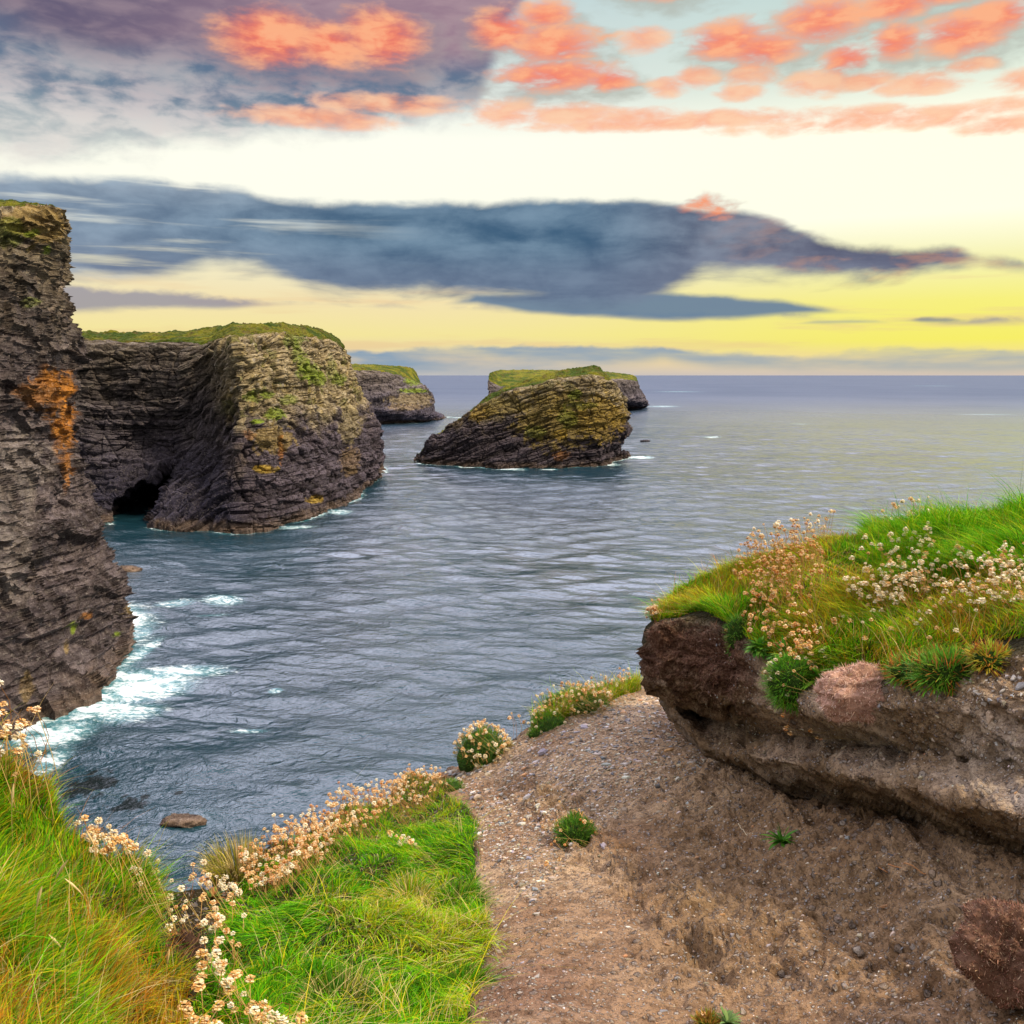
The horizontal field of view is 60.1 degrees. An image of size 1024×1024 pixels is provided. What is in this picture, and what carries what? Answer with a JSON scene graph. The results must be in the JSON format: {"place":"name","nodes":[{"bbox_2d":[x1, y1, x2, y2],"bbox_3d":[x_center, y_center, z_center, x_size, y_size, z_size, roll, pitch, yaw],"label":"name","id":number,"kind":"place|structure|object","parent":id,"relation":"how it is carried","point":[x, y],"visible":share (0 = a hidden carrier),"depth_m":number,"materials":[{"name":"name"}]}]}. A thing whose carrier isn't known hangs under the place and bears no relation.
{"place":"outdoors","nodes":[
{"label":"outdoors","id":0,"kind":"place"},
{"bbox_2d":[0,199,138,740],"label":"sea cliff","id":1,"kind":"structure","parent":0,"point":[67,618],"depth_m":93.31,"materials":[{"name":"stone"}]},
{"bbox_2d":[167,927,185,939],"bbox_3d":[-1.260,1.596,3.315,0.141,0.066,0.130,0,9,0],"label":"stonecrop","id":2,"kind":"object","parent":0,"point":[176,932],"visible":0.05,"depth_m":3.33,"materials":[{"name":"brown plant"}]},
{"bbox_2d":[73,322,385,533],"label":"headland","id":3,"kind":"structure","parent":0,"point":[240,428],"depth_m":204.34,"materials":[{"name":"grey stone"}]},
{"bbox_2d":[167,778,570,1023],"bbox_3d":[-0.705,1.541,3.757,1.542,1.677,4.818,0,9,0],"label":"grass","id":4,"kind":"structure","parent":0,"point":[261,986],"depth_m":3.23,"materials":[{"name":"green plant"}]},
{"bbox_2d":[352,363,446,423],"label":"headland","id":5,"kind":"structure","parent":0,"point":[397,394],"depth_m":590.71,"materials":[{"name":"grey stone"}]},
{"bbox_2d":[0,375,1023,891],"bbox_3d":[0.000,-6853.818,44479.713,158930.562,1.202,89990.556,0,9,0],"label":"sea","id":6,"kind":"structure","parent":0,"point":[402,613],"depth_m":137.09,"materials":[{"name":"liquid"}]},
{"bbox_2d":[120,565,142,571],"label":"rock","id":7,"kind":"object","parent":6,"relation":"in","point":[128,568],"visible":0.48,"depth_m":144.41,"materials":[{"name":"brown stone"}]},
{"bbox_2d":[160,813,207,827],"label":"rock","id":8,"kind":"object","parent":6,"relation":"in","point":[185,820],"visible":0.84,"depth_m":62.88,"materials":[{"name":"brown stone"}]},
{"bbox_2d":[413,365,632,468],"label":"sea stack","id":9,"kind":"object","parent":6,"relation":"in","point":[572,417],"visible":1,"depth_m":311.46,"materials":[{"name":"brown stone"}]},
{"bbox_2d":[488,369,648,408],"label":"island","id":10,"kind":"structure","parent":6,"relation":"in","point":[627,384],"depth_m":778.25,"materials":[{"name":"green plant"}]},
{"bbox_2d":[0,681,1023,1023],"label":"ground","id":11,"kind":"structure","parent":0,"point":[922,847],"depth_m":3.31,"materials":[{"name":"soil"}]},
{"bbox_2d":[11,783,13,841],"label":"grass stalk","id":12,"kind":"object","parent":11,"relation":"on","point":[12,793],"depth_m":2.45,"materials":[{"name":"beige plant"}]},
{"bbox_2d":[0,679,58,820],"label":"thrift clump","id":13,"kind":"object","parent":11,"relation":"on","point":[20,736],"visible":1,"depth_m":2.67,"materials":[{"name":"beige plant"}]},
{"bbox_2d":[34,886,41,933],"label":"grass stalk","id":14,"kind":"object","parent":11,"relation":"on","point":[39,894],"depth_m":2.00,"materials":[{"name":"beige plant"}]},
{"bbox_2d":[49,860,67,909],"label":"grass stalk","id":15,"kind":"object","parent":11,"relation":"on","point":[62,867],"depth_m":2.23,"materials":[{"name":"beige plant"}]},
{"bbox_2d":[59,814,75,861],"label":"grass stalk","id":16,"kind":"object","parent":11,"relation":"on","point":[70,821],"depth_m":2.56,"materials":[{"name":"beige plant"}]},
{"bbox_2d":[64,878,94,918],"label":"grass stalk","id":17,"kind":"object","parent":11,"relation":"on","point":[72,884],"depth_m":2.28,"materials":[{"name":"beige plant"}]},
{"bbox_2d":[86,830,103,885],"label":"grass stalk","id":18,"kind":"object","parent":11,"relation":"on","point":[90,837],"depth_m":2.58,"materials":[{"name":"beige plant"}]},
{"bbox_2d":[74,814,150,908],"bbox_3d":[-1.259,1.107,2.786,0.214,0.238,0.463,-4,10,-23],"label":"thrift clump","id":19,"kind":"object","parent":11,"relation":"on","point":[119,839],"visible":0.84,"depth_m":2.83,"materials":[{"name":"beige plant"}]},
{"bbox_2d":[0,684,231,1023],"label":"grass","id":20,"kind":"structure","parent":11,"relation":"on","point":[27,921],"depth_m":2.22,"materials":[{"name":"green plant"}]},
{"bbox_2d":[166,949,169,981],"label":"grass stalk","id":21,"kind":"object","parent":11,"relation":"on","point":[168,952],"depth_m":2.31,"materials":[{"name":"beige plant"}]},
{"bbox_2d":[159,921,219,975],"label":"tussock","id":22,"kind":"object","parent":11,"relation":"on","point":[189,937],"visible":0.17,"depth_m":2.69,"materials":[{"name":"brown plant"}]},
{"bbox_2d":[129,842,250,968],"bbox_3d":[-1.168,1.478,3.446,0.410,0.848,1.362,-1,9,-8],"label":"thrift clump","id":23,"kind":"object","parent":11,"relation":"on","point":[215,916],"visible":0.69,"depth_m":3.37,"materials":[{"name":"beige plant"}]},
{"bbox_2d":[204,886,226,902],"bbox_3d":[-1.247,1.597,3.677,0.112,0.061,0.112,0,9,0],"label":"stonecrop","id":24,"kind":"object","parent":11,"relation":"on","point":[209,894],"visible":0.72,"depth_m":3.68,"materials":[{"name":"green plant"}]},
{"bbox_2d":[206,900,247,977],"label":"thrift clump","id":25,"kind":"object","parent":11,"relation":"on","point":[217,943],"visible":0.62,"depth_m":3.00,"materials":[{"name":"beige plant"}]},
{"bbox_2d":[184,830,270,886],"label":"grass tussock","id":26,"kind":"object","parent":11,"relation":"on","point":[219,866],"depth_m":4.37,"materials":[{"name":"plant"}]},
{"bbox_2d":[176,936,307,1023],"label":"thrift clump","id":27,"kind":"object","parent":11,"relation":"on","point":[219,965],"visible":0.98,"depth_m":2.28,"materials":[{"name":"beige plant"}]},
{"bbox_2d":[287,954,390,1020],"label":"grass tussock","id":28,"kind":"object","parent":11,"relation":"on","point":[342,977],"depth_m":2.65,"materials":[{"name":"green plant"}]},
{"bbox_2d":[238,763,457,910],"bbox_3d":[-0.864,1.783,5.018,0.762,0.855,2.578,2,9,16],"label":"thrift clump","id":29,"kind":"object","parent":11,"relation":"on","point":[277,875],"visible":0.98,"depth_m":4.61,"materials":[{"name":"beige plant"}]},
{"bbox_2d":[362,866,441,909],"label":"grass tussock","id":30,"kind":"object","parent":11,"relation":"on","point":[411,884],"depth_m":3.92,"materials":[{"name":"green plant"}]},
{"bbox_2d":[387,830,437,869],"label":"thrift clump","id":31,"kind":"object","parent":11,"relation":"on","point":[411,840],"visible":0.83,"depth_m":4.58,"materials":[{"name":"beige plant"}]},
{"bbox_2d":[396,768,439,788],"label":"thrift clump","id":32,"kind":"object","parent":11,"relation":"on","point":[410,775],"visible":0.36,"depth_m":6.38,"materials":[{"name":"beige plant"}]},
{"bbox_2d":[436,776,465,791],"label":"thrift clump","id":33,"kind":"object","parent":11,"relation":"on","point":[455,784],"visible":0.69,"depth_m":5.99,"materials":[{"name":"green plant"}]},
{"bbox_2d":[433,874,506,909],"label":"grass tussock","id":34,"kind":"object","parent":11,"relation":"on","point":[459,887],"depth_m":3.98,"materials":[{"name":"green plant"}]},
{"bbox_2d":[432,954,515,996],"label":"grass tussock","id":35,"kind":"object","parent":11,"relation":"on","point":[462,969],"depth_m":2.91,"materials":[{"name":"green plant"}]},
{"bbox_2d":[452,718,521,772],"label":"thrift clump","id":36,"kind":"object","parent":11,"relation":"on","point":[483,746],"visible":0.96,"depth_m":6.35,"materials":[{"name":"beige plant"}]},
{"bbox_2d":[526,726,543,737],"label":"thrift clump","id":37,"kind":"object","parent":11,"relation":"on","point":[533,732],"visible":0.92,"depth_m":6.41,"materials":[{"name":"green plant"}]},
{"bbox_2d":[529,708,569,732],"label":"thrift clump","id":38,"kind":"object","parent":11,"relation":"on","point":[547,723],"visible":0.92,"depth_m":6.48,"materials":[{"name":"green plant"}]},
{"bbox_2d":[541,800,591,870],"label":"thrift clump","id":39,"kind":"object","parent":11,"relation":"on","point":[546,863],"visible":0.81,"depth_m":4.39,"materials":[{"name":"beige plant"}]},
{"bbox_2d":[507,667,640,736],"bbox_3d":[0.574,1.495,6.702,1.201,0.363,0.478,-6,11,-34],"label":"thrift clump","id":40,"kind":"object","parent":11,"relation":"on","point":[545,706],"visible":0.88,"depth_m":6.65,"materials":[{"name":"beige plant"}]},
{"bbox_2d":[550,808,612,849],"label":"thrift clump","id":41,"kind":"object","parent":11,"relation":"on","point":[576,823],"visible":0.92,"depth_m":4.43,"materials":[{"name":"green plant"}]},
{"bbox_2d":[535,680,631,721],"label":"thrift clump","id":42,"kind":"object","parent":11,"relation":"on","point":[576,709],"visible":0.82,"depth_m":6.72,"materials":[{"name":"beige plant"}]},
{"bbox_2d":[690,1006,722,1023],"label":"thrift clump","id":43,"kind":"object","parent":11,"relation":"on","point":[706,1017],"visible":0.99,"depth_m":2.52,"materials":[{"name":"brown plant"}]},
{"bbox_2d":[712,1005,740,1023],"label":"plantain","id":44,"kind":"object","parent":11,"relation":"on","point":[729,1017],"visible":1,"depth_m":2.53,"materials":[{"name":"green plant"}]},
{"bbox_2d":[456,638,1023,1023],"bbox_3d":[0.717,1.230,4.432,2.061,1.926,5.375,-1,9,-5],"label":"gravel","id":45,"kind":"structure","parent":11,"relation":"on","point":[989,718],"depth_m":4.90,"materials":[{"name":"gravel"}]},
{"bbox_2d":[761,824,796,849],"bbox_3d":[1.179,1.413,3.848,0.177,0.103,0.177,-7,11,-36],"label":"plantain","id":46,"kind":"object","parent":11,"relation":"on","point":[783,840],"visible":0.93,"depth_m":3.85,"materials":[{"name":"green plant"}]},
{"bbox_2d":[635,531,1023,853],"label":"earth bank","id":47,"kind":"structure","parent":11,"relation":"on","point":[684,656],"depth_m":3.72,"materials":[{"name":"soil"}]},
{"bbox_2d":[645,598,685,622],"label":"thrift clump","id":48,"kind":"object","parent":47,"relation":"on","point":[653,608],"visible":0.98,"depth_m":5.38,"materials":[{"name":"beige plant"}]},
{"bbox_2d":[722,610,747,656],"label":"thrift clump","id":49,"kind":"object","parent":47,"relation":"on","point":[734,630],"visible":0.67,"depth_m":4.66,"materials":[{"name":"green plant"}]},
{"bbox_2d":[744,635,772,659],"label":"leafy plant","id":50,"kind":"object","parent":47,"relation":"on","point":[760,650],"visible":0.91,"depth_m":4.33,"materials":[{"name":"green plant"}]},
{"bbox_2d":[759,635,792,664],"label":"leafy plant","id":51,"kind":"object","parent":47,"relation":"on","point":[781,648],"visible":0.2,"depth_m":4.22,"materials":[{"name":"green plant"}]},
{"bbox_2d":[743,582,830,673],"bbox_3d":[1.377,0.611,4.306,0.310,0.361,1.042,-2,9,-11],"label":"thrift clump","id":52,"kind":"object","parent":47,"relation":"on","point":[807,645],"visible":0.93,"depth_m":4.28,"materials":[{"name":"beige plant"}]},
{"bbox_2d":[755,650,829,713],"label":"thrift clump","id":53,"kind":"object","parent":47,"relation":"on","point":[784,684],"visible":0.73,"depth_m":4.01,"materials":[{"name":"green plant"}]},
{"bbox_2d":[749,509,852,555],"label":"thrift clump","id":54,"kind":"object","parent":47,"relation":"on","point":[776,525],"visible":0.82,"depth_m":5.45,"materials":[{"name":"beige plant"}]},
{"bbox_2d":[801,661,826,689],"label":"leafy plant","id":55,"kind":"object","parent":47,"relation":"on","point":[812,682],"visible":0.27,"depth_m":3.94,"materials":[{"name":"green plant"}]},
{"bbox_2d":[622,499,1023,683],"bbox_3d":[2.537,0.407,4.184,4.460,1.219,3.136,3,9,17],"label":"grass","id":56,"kind":"structure","parent":47,"relation":"on","point":[717,605],"depth_m":4.22,"materials":[{"name":"green plant"}]},
{"bbox_2d":[732,520,863,618],"bbox_3d":[1.583,0.308,4.936,0.656,0.427,1.475,0,9,0],"label":"thrift clump","id":57,"kind":"object","parent":56,"relation":"on","point":[777,572],"visible":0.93,"depth_m":4.80,"materials":[{"name":"beige plant"}]},
{"bbox_2d":[818,592,968,660],"bbox_3d":[1.667,0.529,3.796,0.354,0.425,0.787,-4,10,-25],"label":"thrift clump","id":58,"kind":"object","parent":56,"relation":"on","point":[907,618],"visible":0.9,"depth_m":3.77,"materials":[{"name":"beige plant"}]},
{"bbox_2d":[842,522,982,614],"bbox_3d":[1.901,0.287,4.197,0.630,0.383,1.034,3,9,19],"label":"thrift clump","id":59,"kind":"object","parent":56,"relation":"on","point":[914,572],"visible":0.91,"depth_m":4.10,"materials":[{"name":"beige plant"}]},
{"bbox_2d":[781,703,866,739],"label":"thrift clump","id":60,"kind":"object","parent":47,"relation":"on","point":[791,732],"visible":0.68,"depth_m":3.95,"materials":[{"name":"plant"}]},
{"bbox_2d":[820,654,843,671],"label":"leafy plant","id":61,"kind":"object","parent":47,"relation":"on","point":[836,665],"visible":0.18,"depth_m":3.87,"materials":[{"name":"green plant"}]},
{"bbox_2d":[812,659,884,726],"bbox_3d":[1.429,0.730,3.628,0.392,0.276,0.301,0,9,0],"label":"root clod","id":62,"kind":"object","parent":47,"relation":"on","point":[851,692],"visible":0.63,"depth_m":3.55,"materials":[{"name":"brown soil"}]},
{"bbox_2d":[878,644,933,692],"bbox_3d":[1.561,0.605,3.430,0.293,0.186,0.252,0,9,0],"label":"plantain","id":63,"kind":"object","parent":47,"relation":"on","point":[897,669],"visible":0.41,"depth_m":3.41,"materials":[{"name":"green plant"}]},
{"bbox_2d":[811,465,1023,583],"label":"grass","id":64,"kind":"structure","parent":47,"relation":"on","point":[936,522],"depth_m":4.50,"materials":[{"name":"green plant"}]},
{"bbox_2d":[881,496,939,519],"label":"thrift clump","id":65,"kind":"object","parent":64,"relation":"on","point":[911,499],"visible":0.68,"depth_m":5.20,"materials":[{"name":"beige plant"}]},
{"bbox_2d":[903,640,982,700],"bbox_3d":[1.633,0.581,3.257,0.412,0.212,0.303,0,9,0],"label":"plantain","id":66,"kind":"object","parent":47,"relation":"on","point":[942,669],"visible":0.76,"depth_m":3.22,"materials":[{"name":"green plant"}]},
{"bbox_2d":[940,540,1023,624],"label":"thrift clump","id":67,"kind":"object","parent":47,"relation":"on","point":[1008,565],"visible":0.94,"depth_m":3.62,"materials":[{"name":"beige plant"}]},
{"bbox_2d":[959,630,1013,677],"bbox_3d":[1.709,0.507,3.156,0.222,0.163,0.198,0,9,0],"label":"plantain","id":68,"kind":"object","parent":47,"relation":"on","point":[988,656],"visible":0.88,"depth_m":3.13,"materials":[{"name":"green plant"}]},
{"bbox_2d":[1015,682,1023,689],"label":"stone","id":69,"kind":"object","parent":47,"relation":"on","point":[1019,685],"visible":1,"depth_m":2.98,"materials":[{"name":"grey stone"}]},
{"bbox_2d":[878,862,925,873],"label":"twig","id":70,"kind":"object","parent":11,"relation":"on","point":[900,867],"visible":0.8,"depth_m":3.11,"materials":[{"name":"brown wood"}]},
{"bbox_2d":[945,896,1023,1009],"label":"root clod","id":71,"kind":"object","parent":11,"relation":"on","point":[986,943],"visible":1,"depth_m":2.14,"materials":[{"name":"brown soil"}]},
{"bbox_2d":[0,0,1023,374],"label":"sky","id":72,"kind":"structure","parent":0,"point":[429,187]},
{"bbox_2d":[521,662,642,726],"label":"grass","id":73,"kind":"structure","parent":0,"point":[629,686],"depth_m":6.89,"materials":[{"name":"green plant"}]}
]}

